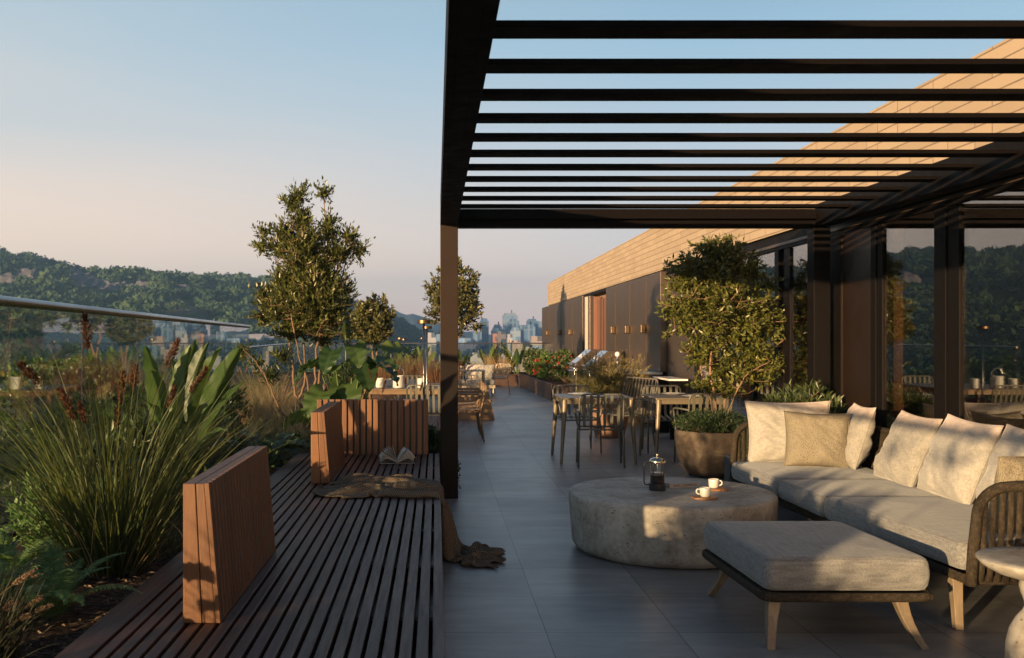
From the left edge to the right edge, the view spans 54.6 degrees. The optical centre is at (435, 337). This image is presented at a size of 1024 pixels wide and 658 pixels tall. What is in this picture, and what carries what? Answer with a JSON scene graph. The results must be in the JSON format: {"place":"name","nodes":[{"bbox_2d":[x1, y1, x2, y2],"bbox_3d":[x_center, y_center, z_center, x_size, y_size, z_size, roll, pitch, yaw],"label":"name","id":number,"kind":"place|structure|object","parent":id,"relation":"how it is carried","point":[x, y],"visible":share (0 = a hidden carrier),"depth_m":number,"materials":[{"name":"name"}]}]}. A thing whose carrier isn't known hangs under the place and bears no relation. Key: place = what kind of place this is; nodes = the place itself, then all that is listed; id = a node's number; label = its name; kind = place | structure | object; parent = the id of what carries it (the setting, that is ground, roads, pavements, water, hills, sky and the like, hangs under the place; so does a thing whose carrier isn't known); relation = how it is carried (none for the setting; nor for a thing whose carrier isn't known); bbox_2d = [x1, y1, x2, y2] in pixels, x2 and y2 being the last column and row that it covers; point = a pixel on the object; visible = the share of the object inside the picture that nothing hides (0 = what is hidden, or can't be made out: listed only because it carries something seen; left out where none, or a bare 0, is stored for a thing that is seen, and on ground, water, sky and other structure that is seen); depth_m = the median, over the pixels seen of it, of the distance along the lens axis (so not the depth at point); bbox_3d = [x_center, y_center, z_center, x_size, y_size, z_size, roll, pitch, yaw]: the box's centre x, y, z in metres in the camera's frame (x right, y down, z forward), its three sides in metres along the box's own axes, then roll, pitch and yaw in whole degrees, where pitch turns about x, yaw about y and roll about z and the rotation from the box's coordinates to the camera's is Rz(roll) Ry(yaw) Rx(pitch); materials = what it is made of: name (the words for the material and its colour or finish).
{"place":"outdoors","nodes":[
{"label":"outdoors","id":0,"kind":"place"},
{"bbox_2d":[0,344,125,431],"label":"roof shrub","id":1,"kind":"object","parent":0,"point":[72,362],"visible":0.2,"depth_m":27.12,"materials":[{"name":"green plant"}]},
{"bbox_2d":[22,365,148,423],"bbox_3d":[-8.316,1.636,24.015,3.075,1.991,3.364,0,0,0],"label":"roof shrub","id":2,"kind":"object","parent":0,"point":[112,375],"visible":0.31,"depth_m":23.45,"materials":[{"name":"green plant"}]},
{"bbox_2d":[0,295,249,545],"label":"glass railing","id":3,"kind":"object","parent":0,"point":[15,302],"visible":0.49,"depth_m":7.92,"materials":[{"name":"metal"}]},
{"bbox_2d":[11,272,415,385],"bbox_3d":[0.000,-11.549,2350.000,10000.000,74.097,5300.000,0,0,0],"label":"hills","id":4,"kind":"structure","parent":0,"point":[195,313],"depth_m":357.12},
{"bbox_2d":[0,308,341,407],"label":"valley trees","id":5,"kind":"object","parent":4,"relation":"on","point":[66,350],"visible":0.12,"depth_m":258.96,"materials":[{"name":"plant"}]},
{"bbox_2d":[0,246,439,386],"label":"hillside woods","id":6,"kind":"object","parent":4,"relation":"on","point":[227,295],"visible":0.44,"depth_m":353.37,"materials":[{"name":"plant"}]},
{"bbox_2d":[480,318,488,357],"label":"city tower","id":7,"kind":"structure","parent":4,"relation":"on","point":[485,338],"depth_m":522.00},
{"bbox_2d":[249,343,292,390],"bbox_3d":[-4.254,0.695,26.360,0.060,1.050,13.524,0,0,-5],"label":"glass railing","id":8,"kind":"object","parent":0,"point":[271,360],"visible":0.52,"depth_m":24.97,"materials":[{"name":"glass"}]},
{"bbox_2d":[262,373,414,395],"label":"planting soil","id":9,"kind":"structure","parent":0,"point":[311,382],"depth_m":26.09,"materials":[{"name":"brown soil"}]},
{"bbox_2d":[323,362,354,383],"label":"leafy shrub","id":10,"kind":"object","parent":9,"relation":"on","point":[339,371],"visible":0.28,"depth_m":22.87,"materials":[{"name":"green plant"}]},
{"bbox_2d":[349,291,396,358],"bbox_3d":[-1.338,0.074,20.008,1.122,2.072,0.807,0,0,0],"label":"tree","id":11,"kind":"object","parent":9,"relation":"on","point":[368,311],"visible":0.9,"depth_m":19.91,"materials":[{"name":"green plant"}]},
{"bbox_2d":[350,354,418,394],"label":"grass clump","id":12,"kind":"object","parent":9,"relation":"on","point":[385,373],"visible":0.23,"depth_m":20.50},
{"bbox_2d":[371,350,437,394],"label":"grass clump","id":13,"kind":"object","parent":9,"relation":"on","point":[407,367],"visible":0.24,"depth_m":20.76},
{"bbox_2d":[409,354,468,395],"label":"grass clump","id":14,"kind":"object","parent":9,"relation":"on","point":[430,374],"visible":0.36,"depth_m":20.27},
{"bbox_2d":[389,309,490,351],"bbox_3d":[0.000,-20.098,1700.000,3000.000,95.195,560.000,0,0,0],"label":"mountains","id":15,"kind":"structure","parent":0,"point":[412,318],"depth_m":1574.73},
{"bbox_2d":[0,0,1023,334],"label":"sky","id":16,"kind":"structure","parent":0,"point":[154,135],"materials":[{"name":"blue"}]},
{"bbox_2d":[428,386,1023,657],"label":"terrace floor","id":17,"kind":"structure","parent":0,"point":[548,588],"depth_m":5.72,"materials":[{"name":"tile"}]},
{"bbox_2d":[55,399,444,657],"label":"slatted bench","id":18,"kind":"object","parent":17,"relation":"on","point":[365,580],"visible":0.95,"depth_m":4.28,"materials":[{"name":"brown wood"}]},
{"bbox_2d":[379,446,414,463],"bbox_3d":[-0.339,1.010,8.550,0.306,0.136,0.224,0,0,-6],"label":"open book","id":19,"kind":"object","parent":18,"relation":"on","point":[405,453],"visible":1,"depth_m":8.50,"materials":[{"name":"paper"}]},
{"bbox_2d":[312,473,505,567],"bbox_3d":[-0.142,1.251,6.990,1.363,0.498,0.962,0,0,12],"label":"throw blanket","id":20,"kind":"object","parent":18,"relation":"on","point":[455,549],"visible":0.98,"depth_m":6.76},
{"bbox_2d":[362,383,439,398],"bbox_3d":[-0.420,1.121,15.100,1.408,0.762,1.953,0,0,0],"label":"long table","id":21,"kind":"object","parent":17,"relation":"on","point":[389,390],"visible":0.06,"depth_m":14.17,"materials":[{"name":"brown wood"}]},
{"bbox_2d":[373,450,439,466],"bbox_3d":[-0.560,1.300,10.420,1.240,0.400,2.080,0,0,0],"label":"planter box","id":22,"kind":"object","parent":17,"relation":"on","point":[420,462],"visible":0.06,"depth_m":11.40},
{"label":"planting soil","id":23,"kind":"structure","parent":22,"relation":"in","visible":0},
{"bbox_2d":[282,308,414,427],"bbox_3d":[-0.763,0.412,10.207,1.432,1.526,0.925,0,0,-30],"label":"elephant ear plant","id":24,"kind":"object","parent":23,"relation":"on","point":[324,362],"visible":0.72,"depth_m":10.01,"materials":[{"name":"green plant"}]},
{"bbox_2d":[415,424,439,463],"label":"leafy shrub","id":25,"kind":"object","parent":23,"relation":"on","point":[433,435],"visible":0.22,"depth_m":9.59,"materials":[{"name":"green plant"}]},
{"bbox_2d":[406,384,439,415],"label":"dining chair","id":26,"kind":"object","parent":17,"relation":"on","point":[427,393],"visible":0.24,"depth_m":13.46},
{"bbox_2d":[422,255,485,339],"bbox_3d":[0.481,-0.437,26.502,1.462,3.542,1.446,0,0,40],"label":"round tree","id":27,"kind":"object","parent":17,"relation":"on","point":[468,294],"visible":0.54,"depth_m":26.39,"materials":[{"name":"green plant"}]},
{"bbox_2d":[437,366,494,396],"bbox_3d":[0.750,1.117,25.310,1.520,0.765,0.780,0,0,0],"label":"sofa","id":28,"kind":"object","parent":17,"relation":"on","point":[489,383],"visible":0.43,"depth_m":24.94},
{"bbox_2d":[458,384,486,441],"bbox_3d":[0.449,1.095,14.400,0.580,0.812,0.592,0,0,0],"label":"wooden chair","id":29,"kind":"object","parent":17,"relation":"on","point":[482,395],"visible":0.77,"depth_m":14.20,"materials":[{"name":"brown wood"}]},
{"bbox_2d":[458,388,494,419],"bbox_3d":[0.590,1.140,18.299,0.859,0.720,0.800,0,0,-8],"label":"timber lounge chair","id":30,"kind":"object","parent":17,"relation":"on","point":[486,411],"visible":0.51,"depth_m":17.93,"materials":[{"name":"brown wood"}]},
{"bbox_2d":[459,374,518,385],"bbox_3d":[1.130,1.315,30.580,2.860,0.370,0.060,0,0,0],"label":"planter box","id":31,"kind":"object","parent":17,"relation":"on","point":[513,379],"visible":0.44,"depth_m":30.55,"materials":[{"name":"metal"}]},
{"bbox_2d":[519,373,570,400],"bbox_3d":[3.240,1.295,26.900,1.360,0.410,7.000,0,0,0],"label":"flower planter","id":32,"kind":"object","parent":17,"relation":"on","point":[538,385],"visible":0.55,"depth_m":25.36,"materials":[{"name":"metal"}]},
{"bbox_2d":[521,345,547,374],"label":"leafy shrub","id":33,"kind":"object","parent":32,"relation":"in","point":[529,362],"visible":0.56,"depth_m":28.65,"materials":[{"name":"green plant"}]},
{"bbox_2d":[548,350,575,381],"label":"flowering shrub","id":34,"kind":"object","parent":32,"relation":"in","point":[560,366],"visible":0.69,"depth_m":23.96,"materials":[{"name":"green plant"}]},
{"bbox_2d":[552,385,602,452],"bbox_3d":[1.857,1.070,13.084,0.612,0.862,0.590,0,0,-6],"label":"dining chair","id":35,"kind":"object","parent":17,"relation":"on","point":[559,416],"visible":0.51,"depth_m":13.30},
{"bbox_2d":[567,349,600,404],"bbox_3d":[3.271,0.850,21.450,0.718,1.180,1.140,0,0,0],"label":"barbecue grill","id":36,"kind":"object","parent":17,"relation":"on","point":[576,360],"visible":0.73,"depth_m":21.24,"materials":[{"name":"silver metal"}]},
{"bbox_2d":[551,394,636,463],"bbox_3d":[1.925,1.108,12.160,0.918,0.787,0.953,0,0,0],"label":"dining table","id":37,"kind":"object","parent":17,"relation":"on","point":[564,399],"visible":0.87,"depth_m":11.73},
{"bbox_2d":[574,393,626,467],"bbox_3d":[1.927,1.070,11.586,0.612,0.862,0.590,0,0,6],"label":"dining chair","id":38,"kind":"object","parent":17,"relation":"on","point":[619,424],"visible":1,"depth_m":11.36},
{"bbox_2d":[581,350,620,409],"bbox_3d":[3.331,0.850,19.750,0.718,1.180,1.140,0,0,0],"label":"barbecue grill","id":39,"kind":"object","parent":17,"relation":"on","point":[607,352],"visible":0.27,"depth_m":19.50,"materials":[{"name":"silver metal"}]},
{"bbox_2d":[593,407,628,437],"bbox_3d":[2.620,1.280,14.900,0.590,0.440,0.590,0,0,0],"label":"terracotta pot","id":40,"kind":"object","parent":17,"relation":"on","point":[609,434],"visible":0.25,"depth_m":14.69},
{"bbox_2d":[566,350,650,409],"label":"rosemary shrub","id":41,"kind":"object","parent":40,"relation":"in","point":[611,383],"visible":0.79,"depth_m":14.71,"materials":[{"name":"green plant"}]},
{"bbox_2d":[589,376,657,445],"bbox_3d":[2.659,1.035,14.013,0.604,0.932,1.032,0,0,-18],"label":"dining chair","id":42,"kind":"object","parent":17,"relation":"on","point":[638,413],"visible":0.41,"depth_m":14.03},
{"bbox_2d":[601,352,662,422],"bbox_3d":[3.480,0.850,17.750,0.640,1.180,2.380,0,0,0],"label":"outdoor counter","id":43,"kind":"object","parent":17,"relation":"on","point":[648,373],"visible":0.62,"depth_m":16.60,"materials":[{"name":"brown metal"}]},
{"bbox_2d":[642,385,690,453],"bbox_3d":[3.022,1.070,13.034,0.612,0.862,0.590,0,0,4],"label":"dining chair","id":44,"kind":"object","parent":17,"relation":"on","point":[648,416],"visible":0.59,"depth_m":13.25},
{"bbox_2d":[653,376,687,439],"bbox_3d":[3.560,1.055,15.050,0.280,0.890,1.100,0,0,0],"label":"chair","id":45,"kind":"object","parent":17,"relation":"on","point":[667,427],"visible":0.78,"depth_m":15.10,"materials":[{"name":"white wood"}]},
{"bbox_2d":[569,477,777,568],"bbox_3d":[1.670,1.293,7.020,1.440,0.414,1.440,0,0,0],"label":"coffee table","id":46,"kind":"object","parent":17,"relation":"on","point":[632,520],"visible":0.77,"depth_m":6.49,"materials":[{"name":"concrete"}]},
{"bbox_2d":[643,453,665,490],"bbox_3d":[1.566,0.955,7.036,0.140,0.262,0.118,0,0,35],"label":"french press","id":47,"kind":"object","parent":46,"relation":"on","point":[656,483],"visible":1,"depth_m":6.99,"materials":[{"name":"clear glass"}]},
{"bbox_2d":[664,478,698,487],"bbox_3d":[1.767,1.071,7.259,0.240,0.031,0.223,0,0,-17],"label":"coffee table book","id":48,"kind":"object","parent":46,"relation":"on","point":[678,483],"visible":1,"depth_m":7.18,"materials":[{"name":"paper"}]},
{"bbox_2d":[638,394,724,464],"bbox_3d":[3.040,1.108,12.140,0.918,0.787,0.953,0,0,0],"label":"dining table","id":49,"kind":"object","parent":17,"relation":"on","point":[658,399],"visible":0.62,"depth_m":11.71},
{"bbox_2d":[673,393,732,461],"bbox_3d":[3.162,1.070,11.686,0.612,0.862,0.590,0,0,-3],"label":"dining chair","id":50,"kind":"object","parent":17,"relation":"on","point":[707,401],"visible":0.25,"depth_m":11.42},
{"bbox_2d":[675,427,746,477],"bbox_3d":[3.040,1.250,10.750,0.864,0.500,0.864,0,0,0],"label":"clay pot","id":51,"kind":"object","parent":17,"relation":"on","point":[700,454],"visible":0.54,"depth_m":10.43,"materials":[{"name":"brown ceramic"}]},
{"bbox_2d":[672,406,747,432],"bbox_3d":[2.989,0.904,10.690,0.875,0.323,0.810,0,0,0],"label":"clipped mound","id":52,"kind":"object","parent":51,"relation":"in","point":[706,422],"visible":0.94,"depth_m":10.55,"materials":[{"name":"green plant"}]},
{"bbox_2d":[653,232,786,422],"bbox_3d":[3.152,-0.021,10.746,1.404,2.274,1.082,0,0,-32],"label":"potted tree","id":53,"kind":"object","parent":51,"relation":"in","point":[719,304],"visible":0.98,"depth_m":10.67,"materials":[{"name":"green plant"}]},
{"bbox_2d":[440,0,1023,498],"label":"pergola","id":54,"kind":"object","parent":17,"relation":"on","point":[474,28],"visible":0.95,"depth_m":5.62,"materials":[{"name":"brown metal"}]},
{"bbox_2d":[724,455,746,480],"bbox_3d":[3.055,1.290,8.950,0.790,0.420,0.340,0,0,0],"label":"long trough","id":55,"kind":"object","parent":17,"relation":"on","point":[726,467],"visible":0.14,"depth_m":9.03,"materials":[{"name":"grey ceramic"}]},
{"bbox_2d":[732,378,849,456],"bbox_3d":[3.255,0.749,8.966,1.134,0.784,0.512,0,0,0],"label":"oleander shrub","id":56,"kind":"object","parent":55,"relation":"in","point":[797,396],"visible":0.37,"depth_m":8.96,"materials":[{"name":"green plant"}]},
{"bbox_2d":[702,521,932,649],"bbox_3d":[1.978,1.276,5.264,0.868,0.448,1.046,0,0,0],"label":"ottoman","id":57,"kind":"object","parent":17,"relation":"on","point":[773,565],"visible":1,"depth_m":4.81,"materials":[{"name":"fabric"}]},
{"bbox_2d":[728,421,1023,629],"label":"sofa","id":58,"kind":"object","parent":17,"relation":"on","point":[949,538],"visible":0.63,"depth_m":5.84,"materials":[{"name":"fabric"}]},
{"bbox_2d":[745,401,829,461],"bbox_3d":[2.929,0.785,8.191,0.708,0.519,0.244,0,0,0],"label":"pillow","id":59,"kind":"object","parent":58,"relation":"on","point":[767,432],"visible":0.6,"depth_m":8.16,"materials":[{"name":"beige fabric"}]},
{"bbox_2d":[783,410,849,467],"bbox_3d":[3.026,0.815,7.847,0.512,0.459,0.211,0,0,15],"label":"pillow","id":60,"kind":"object","parent":58,"relation":"on","point":[817,440],"visible":0.98,"depth_m":7.80,"materials":[{"name":"fabric"}]},
{"bbox_2d":[845,403,875,469],"bbox_3d":[3.349,0.790,7.930,0.285,0.501,0.580,0,0,0],"label":"pillow","id":61,"kind":"object","parent":58,"relation":"on","point":[861,429],"visible":0.72,"depth_m":7.70,"materials":[{"name":"fabric"}]},
{"bbox_2d":[873,410,942,486],"bbox_3d":[3.357,0.800,7.081,0.307,0.516,0.684,0,0,0],"label":"pillow","id":62,"kind":"object","parent":58,"relation":"on","point":[901,455],"visible":0.83,"depth_m":6.92,"materials":[{"name":"fabric"}]},
{"bbox_2d":[917,414,1003,504],"bbox_3d":[3.364,0.790,6.401,0.313,0.545,0.704,0,0,0],"label":"pillow","id":63,"kind":"object","parent":58,"relation":"on","point":[956,461],"visible":0.91,"depth_m":6.24,"materials":[{"name":"beige fabric"}]},
{"bbox_2d":[976,424,1023,497],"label":"pillow","id":64,"kind":"object","parent":58,"relation":"on","point":[1010,442],"visible":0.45,"depth_m":5.83,"materials":[{"name":"beige fabric"}]},
{"bbox_2d":[988,456,1023,532],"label":"pillow","id":65,"kind":"object","parent":58,"relation":"on","point":[1010,468],"visible":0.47,"depth_m":5.11,"materials":[{"name":"fabric"}]},
{"bbox_2d":[975,547,1023,657],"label":"side table","id":66,"kind":"object","parent":17,"relation":"on","point":[1007,561],"visible":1,"depth_m":4.15,"materials":[{"name":"stone"}]},
{"bbox_2d":[542,39,1023,427],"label":"penthouse building","id":67,"kind":"structure","parent":0,"point":[955,260],"depth_m":9.11,"materials":[{"name":"wood"}]},
{"bbox_2d":[597,298,605,349],"bbox_3d":[3.936,0.290,23.074,0.060,2.420,1.850,0,0,1],"label":"door","id":68,"kind":"structure","parent":67,"relation":"in","point":[598,301],"depth_m":23.18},
{"bbox_2d":[750,257,764,401],"bbox_3d":[3.831,0.272,11.759,0.138,2.455,0.120,0,0,1],"label":"window frame","id":69,"kind":"structure","parent":67,"relation":"in","point":[756,395],"depth_m":11.70,"materials":[{"name":"black metal"}]},
{"bbox_2d":[774,250,782,395],"bbox_3d":[3.820,0.272,10.874,0.142,2.455,0.140,0,0,1],"label":"window frame","id":70,"kind":"structure","parent":67,"relation":"in","point":[778,255],"depth_m":10.81,"materials":[{"name":"black metal"}]},
{"bbox_2d":[784,248,801,396],"bbox_3d":[3.822,0.272,10.572,0.130,2.455,0.175,0,0,1],"label":"window frame","id":71,"kind":"structure","parent":67,"relation":"in","point":[792,256],"depth_m":10.48,"materials":[{"name":"black metal"}]},
{"bbox_2d":[871,225,876,425],"bbox_3d":[3.794,0.272,8.414,0.142,2.455,0.100,0,0,1],"label":"window frame","id":72,"kind":"structure","parent":67,"relation":"in","point":[873,228],"depth_m":8.38,"materials":[{"name":"black metal"}]},
{"bbox_2d":[877,224,897,427],"bbox_3d":[3.799,0.272,8.312,0.130,2.455,0.095,0,0,1],"label":"window frame","id":73,"kind":"structure","parent":67,"relation":"in","point":[884,231],"depth_m":8.26,"materials":[{"name":"black metal"}]},
{"bbox_2d":[934,207,947,424],"bbox_3d":[3.782,0.272,7.279,0.142,2.455,0.170,0,0,1],"label":"window frame","id":74,"kind":"structure","parent":67,"relation":"in","point":[940,214],"depth_m":7.25,"materials":[{"name":"black metal"}]},
{"bbox_2d":[907,302,1013,423],"bbox_3d":[4.537,0.560,9.198,1.538,1.841,1.552,0,0,0],"label":"indoor palm","id":75,"kind":"object","parent":67,"relation":"in","point":[919,390],"visible":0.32,"depth_m":9.01,"materials":[{"name":"green plant"}]},
{"bbox_2d":[948,203,976,422],"bbox_3d":[3.787,0.272,7.107,0.130,2.455,0.165,0,0,1],"label":"window frame","id":76,"kind":"structure","parent":67,"relation":"in","point":[962,217],"depth_m":7.02,"materials":[{"name":"black metal"}]},
{"bbox_2d":[902,343,1023,439],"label":"indoor palm","id":77,"kind":"object","parent":67,"relation":"in","point":[994,414],"visible":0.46,"depth_m":7.57,"materials":[{"name":"green plant"}]},
{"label":"planting soil","id":78,"kind":"structure","parent":0,"visible":0},
{"bbox_2d":[480,352,517,373],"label":"grass clump","id":79,"kind":"object","parent":78,"relation":"on","point":[500,359],"visible":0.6,"depth_m":31.13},
{"bbox_2d":[500,341,528,373],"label":"paddle leaf plant","id":80,"kind":"object","parent":78,"relation":"on","point":[518,361],"visible":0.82,"depth_m":31.01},
{"bbox_3d":[-1.605,1.300,15.508,0.850,0.400,8.104,0,0,0],"label":"planter box","id":81,"kind":"object","parent":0,"visible":0},
{"bbox_2d":[0,438,310,657],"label":"planting soil","id":82,"kind":"structure","parent":81,"relation":"in","point":[59,630],"depth_m":4.25,"materials":[{"name":"brown soil"}]},
{"bbox_2d":[3,515,32,554],"bbox_3d":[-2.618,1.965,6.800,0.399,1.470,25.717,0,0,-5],"label":"leafy plant","id":83,"kind":"object","parent":82,"relation":"on","point":[16,542],"depth_m":5.93,"materials":[{"name":"plant"}]},
{"bbox_2d":[0,530,62,574],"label":"fern","id":84,"kind":"object","parent":82,"relation":"on","point":[11,552],"visible":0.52,"depth_m":4.95,"materials":[{"name":"green plant"}]},
{"bbox_2d":[0,541,88,600],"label":"fern","id":85,"kind":"object","parent":82,"relation":"on","point":[34,565],"visible":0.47,"depth_m":4.35,"materials":[{"name":"green plant"}]},
{"bbox_2d":[0,555,89,657],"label":"dark grass","id":86,"kind":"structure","parent":82,"relation":"on","point":[7,628],"depth_m":3.49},
{"bbox_2d":[0,468,128,554],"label":"leafy shrub","id":87,"kind":"object","parent":82,"relation":"on","point":[29,536],"visible":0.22,"depth_m":5.34,"materials":[{"name":"green plant"}]},
{"bbox_2d":[0,542,141,619],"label":"fern","id":88,"kind":"object","parent":82,"relation":"on","point":[66,595],"visible":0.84,"depth_m":4.11,"materials":[{"name":"green plant"}]},
{"bbox_2d":[0,419,147,528],"bbox_3d":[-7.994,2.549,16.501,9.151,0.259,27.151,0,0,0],"label":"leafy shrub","id":89,"kind":"object","parent":82,"relation":"on","point":[12,473],"visible":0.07,"depth_m":19.07,"materials":[{"name":"green plant"}]},
{"bbox_2d":[0,407,169,521],"bbox_3d":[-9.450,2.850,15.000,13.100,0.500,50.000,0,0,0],"label":"leafy shrub","id":90,"kind":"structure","parent":82,"relation":"on","point":[8,458],"depth_m":21.42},
{"bbox_2d":[22,393,127,463],"bbox_3d":[-7.067,1.922,19.864,2.375,1.714,2.806,0,0,0],"label":"roof shrub","id":91,"kind":"object","parent":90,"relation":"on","point":[86,403],"visible":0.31,"depth_m":18.99,"materials":[{"name":"green plant"}]},
{"bbox_2d":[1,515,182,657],"bbox_3d":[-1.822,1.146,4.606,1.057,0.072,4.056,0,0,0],"label":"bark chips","id":92,"kind":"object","parent":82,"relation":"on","point":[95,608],"visible":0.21,"depth_m":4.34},
{"bbox_2d":[44,432,150,500],"bbox_3d":[-2.132,0.920,6.326,0.703,0.648,0.980,0,0,0],"label":"leafy shrub","id":93,"kind":"object","parent":82,"relation":"on","point":[113,439],"visible":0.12,"depth_m":6.19,"materials":[{"name":"green plant"}]},
{"bbox_2d":[97,408,180,487],"bbox_3d":[-2.125,0.881,7.140,0.670,0.720,0.907,0,0,0],"label":"leafy shrub","id":94,"kind":"object","parent":82,"relation":"on","point":[141,419],"visible":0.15,"depth_m":6.99,"materials":[{"name":"green plant"}]},
{"bbox_2d":[117,498,182,562],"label":"grass clump","id":95,"kind":"object","parent":82,"relation":"on","point":[163,549],"visible":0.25,"depth_m":5.30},
{"bbox_2d":[0,311,319,597],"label":"tall grass","id":96,"kind":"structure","parent":82,"relation":"on","point":[132,542],"depth_m":4.83,"materials":[{"name":"plant"}]},
{"bbox_2d":[143,339,244,495],"bbox_3d":[-1.869,0.595,7.102,0.636,1.171,1.443,0,0,-36],"label":"bird of paradise","id":97,"kind":"object","parent":82,"relation":"on","point":[225,366],"visible":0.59,"depth_m":7.08,"materials":[{"name":"green plant"}]},
{"bbox_2d":[218,397,242,435],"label":"leafy shrub","id":98,"kind":"object","parent":82,"relation":"on","point":[230,405],"visible":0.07,"depth_m":10.98,"materials":[{"name":"green plant"}]},
{"bbox_2d":[198,409,291,463],"bbox_3d":[-1.864,0.990,8.973,1.271,0.835,1.304,0,0,28],"label":"grass clump","id":99,"kind":"object","parent":82,"relation":"on","point":[223,450],"visible":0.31,"depth_m":8.94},
{"bbox_2d":[215,431,310,468],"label":"hosta plant","id":100,"kind":"object","parent":82,"relation":"on","point":[282,443],"visible":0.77,"depth_m":8.72,"materials":[{"name":"green plant"}]},
{"bbox_2d":[225,409,310,459],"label":"grass clump","id":101,"kind":"object","parent":82,"relation":"on","point":[284,451],"visible":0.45,"depth_m":9.40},
{"bbox_2d":[255,401,306,438],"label":"grass clump","id":102,"kind":"object","parent":82,"relation":"on","point":[287,427],"visible":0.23,"depth_m":11.14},
{"bbox_2d":[232,175,375,440],"bbox_3d":[-1.387,-0.311,10.547,1.318,2.854,1.163,0,0,-34],"label":"multi stem tree","id":103,"kind":"object","parent":82,"relation":"on","point":[311,292],"visible":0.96,"depth_m":10.51,"materials":[{"name":"green plant"}]},
{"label":"planting soil","id":104,"kind":"structure","parent":81,"relation":"in","visible":0},
{"bbox_2d":[122,390,310,523],"bbox_3d":[-2.188,1.116,12.782,1.467,0.196,13.671,0,0,-5],"label":"ground cover","id":105,"kind":"object","parent":104,"relation":"on","point":[271,464],"visible":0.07,"depth_m":8.92,"materials":[{"name":"green plant"}]},
{"bbox_2d":[226,383,252,427],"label":"leafy shrub","id":106,"kind":"object","parent":104,"relation":"on","point":[237,397],"visible":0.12,"depth_m":11.75,"materials":[{"name":"green plant"}]},
{"bbox_2d":[230,365,305,402],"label":"grass clump","id":107,"kind":"object","parent":104,"relation":"on","point":[248,383],"visible":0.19,"depth_m":16.75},
{"bbox_2d":[232,367,306,424],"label":"grass clump","id":108,"kind":"object","parent":104,"relation":"on","point":[270,401],"visible":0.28,"depth_m":12.79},
{"bbox_2d":[236,375,303,431],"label":"grass clump","id":109,"kind":"object","parent":104,"relation":"on","point":[261,413],"visible":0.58,"depth_m":11.82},
{"bbox_2d":[242,368,313,409],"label":"grass clump","id":110,"kind":"object","parent":104,"relation":"on","point":[287,397],"visible":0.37,"depth_m":15.13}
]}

